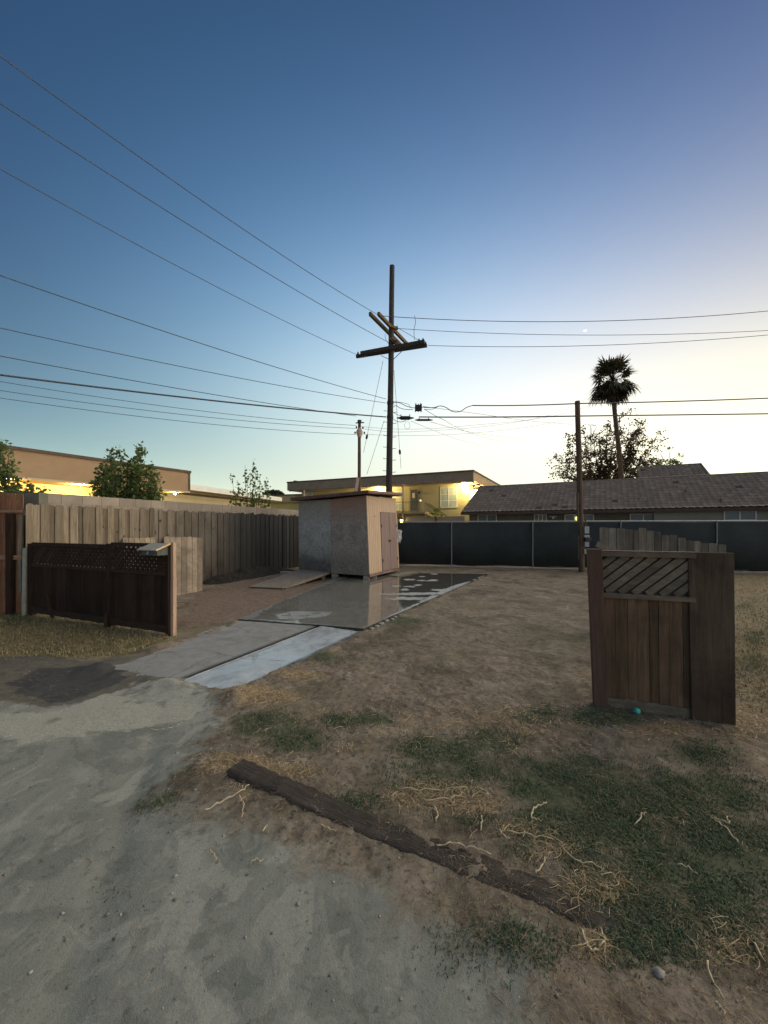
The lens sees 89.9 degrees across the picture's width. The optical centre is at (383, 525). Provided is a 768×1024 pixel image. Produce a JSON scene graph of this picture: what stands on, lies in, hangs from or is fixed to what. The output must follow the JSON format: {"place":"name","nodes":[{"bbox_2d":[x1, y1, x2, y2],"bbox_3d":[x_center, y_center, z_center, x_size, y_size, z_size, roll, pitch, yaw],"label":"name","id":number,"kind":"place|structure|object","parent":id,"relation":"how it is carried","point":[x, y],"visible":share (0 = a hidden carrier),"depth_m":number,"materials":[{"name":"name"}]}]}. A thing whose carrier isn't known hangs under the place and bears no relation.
{"place":"outdoors","nodes":[
{"label":"outdoors","id":0,"kind":"place"},
{"bbox_2d":[0,612,176,658],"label":"dry lawn","id":1,"kind":"structure","parent":0,"point":[68,647],"depth_m":5.58,"materials":[{"name":"brown plant"}]},
{"bbox_2d":[0,445,190,496],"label":"tan building","id":2,"kind":"structure","parent":0,"point":[60,473],"depth_m":18.18,"materials":[{"name":"paint"}]},
{"bbox_2d":[115,621,316,677],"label":"pavement","id":3,"kind":"structure","parent":0,"point":[200,653],"depth_m":5.05,"materials":[{"name":"concrete"}]},
{"bbox_2d":[150,484,281,507],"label":"white roof building","id":4,"kind":"structure","parent":0,"point":[205,495],"depth_m":29.24,"materials":[{"name":"metal"}]},
{"bbox_2d":[185,626,359,688],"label":"path","id":5,"kind":"structure","parent":0,"point":[261,663],"depth_m":4.68,"materials":[{"name":"concrete"}]},
{"bbox_2d":[238,572,487,630],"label":"pavement","id":6,"kind":"structure","parent":0,"point":[352,602],"depth_m":8.35,"materials":[{"name":"grey concrete"}]},
{"bbox_2d":[291,490,402,579],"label":"garden shed","id":7,"kind":"structure","parent":6,"relation":"on","point":[353,533],"depth_m":12.08,"materials":[{"name":"beige wood"}]},
{"bbox_2d":[380,512,390,570],"bbox_3d":[0.051,0.489,12.432,0.108,1.862,0.570,0,0,28],"label":"door","id":8,"kind":"structure","parent":7,"relation":"in","point":[384,516],"depth_m":12.40,"materials":[{"name":"wood"}]},
{"bbox_2d":[389,513,397,568],"bbox_3d":[0.314,0.489,12.929,0.108,1.862,0.525,0,0,28],"label":"door","id":9,"kind":"structure","parent":7,"relation":"in","point":[392,516],"depth_m":12.91,"materials":[{"name":"wood"}]},
{"bbox_2d":[397,530,401,541],"bbox_3d":[0.531,0.358,13.223,0.195,0.476,0.066,0,0,0],"label":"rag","id":10,"kind":"object","parent":7,"relation":"hanging from","point":[399,535],"visible":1,"depth_m":13.21,"materials":[{"name":"white fabric"}]},
{"bbox_2d":[388,571,417,576],"bbox_3d":[0.665,1.575,12.725,0.340,0.025,1.384,0,0,34],"label":"plank","id":11,"kind":"object","parent":6,"relation":"on","point":[403,573],"visible":1,"depth_m":12.66,"materials":[{"name":"grey wood"}]},
{"bbox_2d":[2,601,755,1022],"bbox_3d":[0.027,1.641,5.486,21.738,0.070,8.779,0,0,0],"label":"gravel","id":12,"kind":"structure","parent":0,"point":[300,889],"depth_m":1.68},
{"bbox_2d":[0,564,767,1023],"bbox_3d":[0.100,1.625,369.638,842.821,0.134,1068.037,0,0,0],"label":"ground","id":13,"kind":"structure","parent":0,"point":[86,768],"depth_m":2.10,"materials":[{"name":"brown soil"}]},
{"bbox_2d":[0,493,23,614],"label":"board fence","id":14,"kind":"object","parent":13,"relation":"on","point":[11,526],"visible":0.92,"depth_m":7.23,"materials":[{"name":"brown wood"}]},
{"bbox_2d":[0,493,47,547],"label":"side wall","id":15,"kind":"structure","parent":13,"relation":"on","point":[36,498],"depth_m":7.51,"materials":[{"name":"grey concrete"}]},
{"bbox_2d":[21,548,27,615],"bbox_3d":[-6.650,1.055,7.120,0.092,1.291,0.072,0,0,0],"label":"metal post","id":16,"kind":"object","parent":13,"relation":"on","point":[24,584],"visible":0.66,"depth_m":7.09,"materials":[{"name":"grey metal"}]},
{"bbox_2d":[0,439,51,492],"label":"leafy tree","id":17,"kind":"object","parent":13,"relation":"on","point":[8,478],"visible":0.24,"depth_m":9.86,"materials":[{"name":"green plant"}]},
{"bbox_2d":[27,542,176,635],"bbox_3d":[-4.887,0.975,6.448,3.738,1.450,0.180,0,0,22],"label":"lattice screen","id":18,"kind":"object","parent":13,"relation":"on","point":[116,590],"visible":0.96,"depth_m":6.34,"materials":[{"name":"brown wood"}]},
{"bbox_2d":[137,543,170,555],"bbox_3d":[-3.417,0.342,5.712,0.418,0.175,0.238,0,0,22],"label":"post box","id":19,"kind":"object","parent":18,"relation":"attached to","point":[155,549],"visible":1,"depth_m":5.67,"materials":[{"name":"grey metal"}]},
{"bbox_2d":[86,441,166,500],"bbox_3d":[-7.087,-0.345,10.603,2.219,4.016,0.842,0,0,0],"label":"bushy tree","id":20,"kind":"object","parent":13,"relation":"on","point":[114,485],"visible":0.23,"depth_m":10.48,"materials":[{"name":"green plant"}]},
{"bbox_2d":[122,537,156,568],"bbox_3d":[-5.625,0.958,8.941,0.741,1.384,1.072,0,0,27],"label":"leaning panel","id":21,"kind":"object","parent":13,"relation":"on","point":[140,540],"visible":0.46,"depth_m":9.16,"materials":[{"name":"grey wood"}]},
{"bbox_2d":[23,503,298,581],"bbox_3d":[-4.985,0.610,11.697,0.083,2.140,9.625,0,0,21],"label":"picket fence","id":22,"kind":"object","parent":13,"relation":"on","point":[233,542],"visible":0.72,"depth_m":10.71,"materials":[{"name":"brown wood"}]},
{"bbox_2d":[48,493,298,515],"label":"block wall","id":23,"kind":"structure","parent":13,"relation":"on","point":[83,501],"depth_m":9.83,"materials":[{"name":"concrete"}]},
{"bbox_2d":[164,536,202,595],"bbox_3d":[-5.101,0.958,9.763,0.901,1.384,1.919,0,0,-25],"label":"leaning panel","id":24,"kind":"object","parent":13,"relation":"on","point":[189,558],"visible":0.81,"depth_m":9.89,"materials":[{"name":"grey wood"}]},
{"bbox_2d":[205,784,249,809],"bbox_3d":[-0.930,1.628,2.308,0.025,0.024,0.283,0,0,41],"label":"twig","id":25,"kind":"object","parent":13,"relation":"on","point":[226,798],"visible":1,"depth_m":2.29,"materials":[{"name":"beige wood"}]},
{"bbox_2d":[202,566,295,584],"bbox_3d":[-4.038,1.564,12.656,1.000,0.427,4.300,0,0,21],"label":"dirt patch","id":26,"kind":"object","parent":13,"relation":"on","point":[253,572],"visible":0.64,"depth_m":12.13,"materials":[{"name":"brown soil"}]},
{"bbox_2d":[228,462,270,507],"bbox_3d":[-5.765,-0.593,16.536,1.996,4.501,0.771,0,0,0],"label":"sapling","id":27,"kind":"object","parent":13,"relation":"on","point":[238,493],"visible":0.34,"depth_m":16.49,"materials":[{"name":"green plant"}]},
{"bbox_2d":[250,857,265,864],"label":"twig","id":28,"kind":"object","parent":13,"relation":"on","point":[259,860],"visible":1,"depth_m":1.88,"materials":[{"name":"beige wood"}]},
{"bbox_2d":[264,489,283,494],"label":"round tree","id":29,"kind":"object","parent":13,"relation":"on","point":[275,492],"visible":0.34,"depth_m":59.39,"materials":[{"name":"green plant"}]},
{"bbox_2d":[268,494,301,509],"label":"annex building","id":30,"kind":"structure","parent":13,"relation":"on","point":[286,502],"depth_m":47.09,"materials":[{"name":"beige paint"}]},
{"bbox_2d":[280,571,291,575],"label":"cinder block","id":31,"kind":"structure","parent":13,"relation":"on","point":[283,572],"depth_m":12.28,"materials":[{"name":"grey concrete"}]},
{"bbox_2d":[249,569,329,588],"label":"plywood ramp","id":32,"kind":"structure","parent":13,"relation":"on","point":[293,578],"depth_m":11.01,"materials":[{"name":"grey wood"}]},
{"bbox_2d":[319,824,335,831],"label":"twig","id":33,"kind":"object","parent":13,"relation":"on","point":[327,827],"visible":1,"depth_m":2.08,"materials":[{"name":"beige wood"}]},
{"bbox_2d":[354,420,364,491],"bbox_3d":[-1.385,-2.047,22.000,0.637,7.997,0.400,0,0,0],"label":"utility pole","id":34,"kind":"object","parent":13,"relation":"on","point":[359,432],"visible":0.67,"depth_m":21.91,"materials":[{"name":"wood"}]},
{"bbox_2d":[0,390,356,428],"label":"power line","id":35,"kind":"object","parent":34,"relation":"attached to","point":[166,412],"visible":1,"depth_m":17.56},
{"bbox_2d":[0,381,356,425],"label":"power line","id":36,"kind":"object","parent":34,"relation":"attached to","point":[167,406],"visible":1,"depth_m":17.50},
{"bbox_2d":[2,398,355,434],"bbox_3d":[-12.263,-5.110,16.412,24.078,0.500,0.022,0,0,-28],"label":"power line","id":37,"kind":"object","parent":34,"relation":"attached to","point":[167,419],"visible":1,"depth_m":17.52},
{"bbox_2d":[361,414,552,431],"bbox_3d":[6.587,-7.731,28.400,20.363,4.340,1.013,0,0,-36],"label":"power line","id":38,"kind":"object","parent":34,"relation":"attached to","point":[452,429],"visible":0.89,"depth_m":27.73,"materials":[{"name":"metal"}]},
{"bbox_2d":[368,420,564,435],"bbox_3d":[7.037,-7.287,28.428,21.059,4.080,1.064,0,0,-35],"label":"power line","id":39,"kind":"object","parent":34,"relation":"attached to","point":[451,434],"visible":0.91,"depth_m":26.02,"materials":[{"name":"metal"}]},
{"bbox_2d":[361,408,581,428],"bbox_3d":[7.975,-8.075,28.367,22.558,4.800,0.936,0,0,-32],"label":"power line","id":40,"kind":"object","parent":34,"relation":"attached to","point":[470,425],"visible":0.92,"depth_m":27.98,"materials":[{"name":"metal"}]},
{"bbox_2d":[0,604,767,991],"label":"green weeds","id":41,"kind":"object","parent":13,"relation":"on","point":[658,926],"visible":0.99,"depth_m":2.05,"materials":[{"name":"green plant"}]},
{"bbox_2d":[0,579,767,1023],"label":"dead grass","id":42,"kind":"structure","parent":13,"relation":"on","point":[708,939],"depth_m":1.95,"materials":[{"name":"beige plant"}]},
{"bbox_2d":[369,614,400,629],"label":"kerb","id":43,"kind":"structure","parent":13,"relation":"on","point":[381,623],"depth_m":6.58,"materials":[{"name":"concrete"}]},
{"bbox_2d":[356,264,426,497],"bbox_3d":[0.294,-4.260,15.519,2.411,12.424,2.371,0,0,-20],"label":"utility pole","id":44,"kind":"object","parent":13,"relation":"on","point":[395,344],"visible":0.93,"depth_m":15.40,"materials":[{"name":"wood"}]},
{"bbox_2d":[1,356,353,415],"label":"power line","id":45,"kind":"object","parent":44,"relation":"attached to","point":[154,384],"visible":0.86,"depth_m":10.87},
{"bbox_2d":[0,169,356,354],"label":"power line","id":46,"kind":"object","parent":44,"relation":"attached to","point":[152,252],"visible":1,"depth_m":9.58,"materials":[{"name":"black metal"}]},
{"bbox_2d":[0,56,377,314],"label":"power line","id":47,"kind":"object","parent":44,"relation":"attached to","point":[164,174],"visible":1,"depth_m":8.46,"materials":[{"name":"black metal"}]},
{"bbox_2d":[0,328,383,402],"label":"power line","id":48,"kind":"object","parent":44,"relation":"attached to","point":[174,365],"visible":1,"depth_m":10.60,"materials":[{"name":"black metal"}]},
{"bbox_2d":[0,275,384,398],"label":"power line","id":49,"kind":"object","parent":44,"relation":"attached to","point":[168,332],"visible":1,"depth_m":9.87,"materials":[{"name":"black metal"}]},
{"bbox_2d":[0,374,385,417],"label":"power line","id":50,"kind":"object","parent":44,"relation":"attached to","point":[177,396],"visible":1,"depth_m":11.53,"materials":[{"name":"black metal"}]},
{"bbox_2d":[0,103,387,341],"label":"power line","id":51,"kind":"object","parent":44,"relation":"attached to","point":[168,211],"visible":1,"depth_m":8.97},
{"bbox_2d":[363,362,382,452],"bbox_3d":[-0.486,-4.970,16.450,0.100,3.269,2.296,0,0,-23],"label":"guy wire","id":52,"kind":"object","parent":44,"relation":"attached to","point":[372,410],"visible":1,"depth_m":16.55,"materials":[{"name":"metal"}]},
{"bbox_2d":[394,374,400,463],"bbox_3d":[0.577,-4.410,16.250,0.098,3.748,1.556,0,0,13],"label":"guy wire","id":53,"kind":"object","parent":44,"relation":"attached to","point":[397,420],"visible":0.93,"depth_m":16.42,"materials":[{"name":"metal"}]},
{"bbox_2d":[423,406,572,424],"bbox_3d":[6.955,-5.817,20.900,15.402,2.095,0.573,0,0,-44],"label":"power line","id":54,"kind":"object","parent":44,"relation":"attached to","point":[491,415],"visible":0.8,"depth_m":19.43,"materials":[{"name":"metal"}]},
{"bbox_2d":[385,311,765,321],"bbox_3d":[11.626,-8.257,14.437,23.408,1.138,0.022,0,0,1],"label":"power line","id":55,"kind":"object","parent":44,"relation":"attached to","point":[572,321],"visible":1,"depth_m":14.49,"materials":[{"name":"black metal"}]},
{"bbox_2d":[399,328,767,334],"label":"power line","id":56,"kind":"object","parent":44,"relation":"attached to","point":[553,334],"visible":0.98,"depth_m":15.30,"materials":[{"name":"black metal"}]},
{"bbox_2d":[428,335,764,346],"bbox_3d":[12.314,-7.116,14.120,21.280,0.705,0.018,0,0,4],"label":"power line","id":57,"kind":"object","parent":44,"relation":"attached to","point":[584,345],"visible":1,"depth_m":14.54,"materials":[{"name":"black metal"}]},
{"bbox_2d":[286,470,499,522],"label":"apartment building","id":58,"kind":"structure","parent":13,"relation":"on","point":[450,494],"depth_m":38.54,"materials":[{"name":"beige paint"}]},
{"bbox_2d":[397,503,401,509],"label":"window","id":59,"kind":"structure","parent":58,"relation":"in","point":[399,505],"depth_m":40.19,"materials":[{"name":"clear glass"}]},
{"bbox_2d":[410,489,417,510],"bbox_3d":[3.076,-2.655,39.422,0.805,2.143,0.070,0,0,26],"label":"door","id":60,"kind":"structure","parent":58,"relation":"in","point":[413,493],"depth_m":39.42,"materials":[{"name":"wood"}]},
{"bbox_2d":[440,487,456,507],"bbox_3d":[6.349,-2.801,37.827,1.708,2.008,0.040,0,0,26],"label":"window","id":61,"kind":"structure","parent":58,"relation":"in","point":[448,495],"depth_m":37.82,"materials":[{"name":"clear glass"}]},
{"bbox_2d":[226,759,620,940],"bbox_3d":[-0.010,1.667,2.100,2.218,0.127,0.207,0,0,27],"label":"railway sleeper","id":62,"kind":"object","parent":13,"relation":"on","point":[290,790],"visible":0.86,"depth_m":2.00,"materials":[{"name":"brown wood"}]},
{"bbox_2d":[425,507,444,522],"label":"yucca","id":63,"kind":"object","parent":13,"relation":"on","point":[437,511],"visible":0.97,"depth_m":35.34,"materials":[{"name":"green plant"}]},
{"bbox_2d":[433,805,438,820],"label":"twig","id":64,"kind":"object","parent":13,"relation":"on","point":[434,806],"visible":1,"depth_m":2.19,"materials":[{"name":"beige wood"}]},
{"bbox_2d":[436,841,490,854],"bbox_3d":[0.402,1.630,1.954,0.270,0.021,0.036,0,0,11],"label":"twig","id":65,"kind":"object","parent":13,"relation":"on","point":[454,843],"visible":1,"depth_m":1.97,"materials":[{"name":"beige wood"}]},
{"bbox_2d":[190,665,767,974],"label":"straw","id":66,"kind":"object","parent":13,"relation":"on","point":[444,793],"visible":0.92,"depth_m":2.36,"materials":[{"name":"beige plant"}]},
{"bbox_2d":[401,786,466,790],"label":"twig","id":67,"kind":"object","parent":66,"relation":"on","point":[430,788],"visible":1,"depth_m":2.39,"materials":[{"name":"beige wood"}]},
{"bbox_2d":[423,791,462,800],"bbox_3d":[0.360,1.634,2.315,0.258,0.020,0.038,0,0,-13],"label":"twig","id":68,"kind":"object","parent":66,"relation":"on","point":[441,798],"visible":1,"depth_m":2.31,"materials":[{"name":"beige wood"}]},
{"bbox_2d":[559,844,604,871],"bbox_3d":[0.955,1.625,1.879,0.052,0.022,0.218,0,0,-44],"label":"twig","id":69,"kind":"object","parent":66,"relation":"on","point":[581,861],"visible":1,"depth_m":1.86,"materials":[{"name":"grey wood"}]},
{"bbox_2d":[579,927,598,951],"bbox_3d":[0.798,1.635,1.523,0.042,0.021,0.094,0,0,-19],"label":"twig","id":70,"kind":"object","parent":66,"relation":"on","point":[587,946],"visible":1,"depth_m":1.50,"materials":[{"name":"beige wood"}]},
{"bbox_2d":[497,829,509,838],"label":"twig","id":71,"kind":"object","parent":13,"relation":"on","point":[503,834],"visible":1,"depth_m":2.03,"materials":[{"name":"beige wood"}]},
{"bbox_2d":[505,830,552,838],"bbox_3d":[0.763,1.629,2.034,0.243,0.020,0.012,0,0,13],"label":"twig","id":72,"kind":"object","parent":13,"relation":"on","point":[527,833],"visible":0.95,"depth_m":2.04,"materials":[{"name":"beige wood"}]},
{"bbox_2d":[531,801,546,817],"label":"twig","id":73,"kind":"object","parent":13,"relation":"on","point":[535,807],"visible":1,"depth_m":2.24,"materials":[{"name":"beige wood"}]},
{"bbox_2d":[535,856,544,873],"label":"twig","id":74,"kind":"object","parent":13,"relation":"on","point":[539,869],"visible":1,"depth_m":1.83,"materials":[{"name":"beige wood"}]},
{"bbox_2d":[397,520,767,572],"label":"chain link fence","id":75,"kind":"object","parent":13,"relation":"on","point":[532,544],"visible":0.55,"depth_m":15.01,"materials":[{"name":"black fabric"}]},
{"bbox_2d":[575,400,590,571],"bbox_3d":[7.119,-1.270,13.820,0.494,6.443,0.280,0,0,0],"label":"utility pole","id":76,"kind":"object","parent":13,"relation":"on","point":[582,529],"visible":0.96,"depth_m":13.77,"materials":[{"name":"brown wood"}]},
{"bbox_2d":[419,415,574,417],"bbox_3d":[4.194,-4.157,14.623,5.804,0.456,0.047,0,0,15],"label":"power line","id":77,"kind":"object","parent":76,"relation":"attached to","point":[488,416],"visible":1,"depth_m":14.71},
{"bbox_2d":[397,414,413,419],"bbox_3d":[0.850,-4.357,15.400,0.700,0.213,0.160,0,0,0],"label":"splice case","id":78,"kind":"object","parent":77,"relation":"hanging from","point":[404,417],"visible":1,"depth_m":15.36,"materials":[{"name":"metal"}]},
{"bbox_2d":[415,418,431,420],"bbox_3d":[1.590,-4.258,15.400,0.740,0.126,0.090,0,0,0],"label":"splice case","id":79,"kind":"object","parent":77,"relation":"hanging from","point":[419,419],"visible":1,"depth_m":15.37,"materials":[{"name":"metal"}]},
{"bbox_2d":[472,403,574,405],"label":"power line","id":80,"kind":"object","parent":76,"relation":"attached to","point":[525,405],"visible":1,"depth_m":14.40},
{"bbox_2d":[424,405,471,411],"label":"power line","id":81,"kind":"object","parent":80,"relation":"attached to","point":[447,408],"visible":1,"depth_m":15.20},
{"bbox_2d":[580,413,767,416],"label":"power line","id":82,"kind":"object","parent":76,"relation":"attached to","point":[675,414],"visible":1,"depth_m":13.63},
{"bbox_2d":[580,398,767,403],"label":"power line","id":83,"kind":"object","parent":76,"relation":"attached to","point":[673,401],"visible":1,"depth_m":13.62,"materials":[{"name":"black metal"}]},
{"bbox_2d":[588,424,595,462],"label":"street lamp","id":84,"kind":"object","parent":13,"relation":"on","point":[591,443],"visible":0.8,"depth_m":69.98,"materials":[{"name":"grey metal"}]},
{"bbox_2d":[599,926,605,946],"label":"twig","id":85,"kind":"object","parent":13,"relation":"on","point":[602,942],"visible":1,"depth_m":1.53,"materials":[{"name":"beige wood"}]},
{"bbox_2d":[545,408,671,481],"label":"open tree","id":86,"kind":"object","parent":13,"relation":"on","point":[603,471],"visible":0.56,"depth_m":40.96,"materials":[{"name":"green plant"}]},
{"bbox_2d":[587,352,642,478],"bbox_3d":[22.642,-7.648,38.208,5.026,18.608,5.254,0,0,0],"label":"fan palm","id":87,"kind":"object","parent":13,"relation":"on","point":[611,389],"visible":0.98,"depth_m":37.60,"materials":[{"name":"green plant"}]},
{"bbox_2d":[634,708,640,713],"bbox_3d":[2.217,1.621,3.374,0.052,0.052,0.053,0,0,0],"label":"ball","id":88,"kind":"object","parent":13,"relation":"on","point":[637,711],"visible":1,"depth_m":3.36,"materials":[{"name":"teal plastic"}]},
{"bbox_2d":[634,812,645,824],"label":"twig","id":89,"kind":"object","parent":13,"relation":"on","point":[641,813],"visible":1,"depth_m":2.17,"materials":[{"name":"beige wood"}]},
{"bbox_2d":[652,966,665,978],"bbox_3d":[1.011,1.642,1.418,0.042,0.031,0.038,0,0,-39],"label":"stone","id":90,"kind":"object","parent":13,"relation":"on","point":[659,973],"visible":1,"depth_m":1.41,"materials":[{"name":"grey stone"}]},
{"bbox_2d":[586,549,735,724],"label":"gate panel","id":91,"kind":"structure","parent":13,"relation":"on","point":[662,637],"depth_m":3.37,"materials":[{"name":"brown wood"}]},
{"bbox_2d":[596,527,725,608],"bbox_3d":[4.417,0.836,6.191,1.943,1.627,0.121,0,0,7],"label":"broken fence","id":92,"kind":"object","parent":13,"relation":"on","point":[644,540],"visible":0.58,"depth_m":6.20,"materials":[{"name":"brown wood"}]},
{"bbox_2d":[643,446,684,465],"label":"bushy tree","id":93,"kind":"object","parent":13,"relation":"on","point":[670,461],"visible":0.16,"depth_m":45.53,"materials":[{"name":"green plant"}]},
{"bbox_2d":[676,863,697,873],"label":"twig","id":94,"kind":"object","parent":13,"relation":"on","point":[687,866],"visible":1,"depth_m":1.85,"materials":[{"name":"brown wood"}]},
{"bbox_2d":[706,960,724,999],"bbox_3d":[1.189,1.635,1.390,0.019,0.018,0.119,0,0,19],"label":"twig","id":95,"kind":"object","parent":13,"relation":"on","point":[709,972],"visible":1,"depth_m":1.39,"materials":[{"name":"beige wood"}]},
{"bbox_2d":[710,815,729,823],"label":"twig","id":96,"kind":"object","parent":13,"relation":"on","point":[720,820],"visible":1,"depth_m":2.14,"materials":[{"name":"beige wood"}]},
{"bbox_2d":[715,1001,725,1015],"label":"twig","id":97,"kind":"object","parent":13,"relation":"on","point":[719,1006],"visible":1,"depth_m":1.29,"materials":[{"name":"beige wood"}]},
{"bbox_2d":[715,820,738,842],"bbox_3d":[1.832,1.627,2.051,0.023,0.020,0.165,0,0,7],"label":"twig","id":98,"kind":"object","parent":13,"relation":"on","point":[727,829],"visible":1,"depth_m":2.06,"materials":[{"name":"beige wood"}]},
{"bbox_2d":[754,942,765,960],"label":"twig","id":99,"kind":"object","parent":13,"relation":"on","point":[757,948],"visible":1,"depth_m":1.48,"materials":[{"name":"beige wood"}]},
{"bbox_2d":[0,0,767,493],"label":"sky","id":100,"kind":"structure","parent":0,"point":[599,161],"materials":[{"name":"blue"}]},
{"bbox_2d":[461,463,767,522],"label":"roof","id":101,"kind":"structure","parent":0,"point":[695,491],"depth_m":23.64,"materials":[{"name":"grey tile"}]},
{"bbox_2d":[477,514,496,520],"bbox_3d":[7.135,-0.537,26.651,1.331,0.501,0.040,0,0,30],"label":"window","id":102,"kind":"structure","parent":101,"relation":"in","point":[479,517],"depth_m":26.63,"materials":[{"name":"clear glass"}]},
{"bbox_2d":[534,514,546,520],"bbox_3d":[10.131,-0.518,24.935,0.786,0.509,0.040,0,0,30],"label":"window","id":103,"kind":"structure","parent":101,"relation":"in","point":[537,517],"depth_m":24.94,"materials":[{"name":"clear glass"}]},
{"bbox_2d":[564,514,593,520],"bbox_3d":[12.068,-0.495,23.825,1.641,0.492,0.040,0,0,30],"label":"window","id":104,"kind":"structure","parent":101,"relation":"in","point":[567,517],"depth_m":23.93,"materials":[{"name":"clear glass"}]},
{"bbox_2d":[630,513,652,520],"bbox_3d":[14.941,-0.490,22.179,1.318,0.466,0.040,0,0,30],"label":"window","id":105,"kind":"structure","parent":101,"relation":"in","point":[641,516],"depth_m":22.20,"materials":[{"name":"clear glass"}]},
{"bbox_2d":[723,511,756,519],"bbox_3d":[18.299,-0.540,19.795,1.283,0.532,0.040,0,0,30],"label":"window","id":106,"kind":"structure","parent":101,"relation":"in","point":[727,515],"depth_m":19.78,"materials":[{"name":"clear glass"}]},
{"bbox_2d":[734,574,767,714],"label":"dry grass","id":107,"kind":"structure","parent":0,"point":[752,659],"depth_m":5.21,"materials":[{"name":"brown plant"}]},
{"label":"power line","id":108,"kind":"object","parent":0,"visible":0},
{"bbox_2d":[415,403,421,411],"bbox_3d":[1.365,-4.721,15.300,0.265,0.330,0.220,0,0,0],"label":"splice case","id":109,"kind":"object","parent":108,"relation":"hanging from","point":[418,407],"visible":1,"depth_m":15.22,"materials":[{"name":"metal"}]}
]}

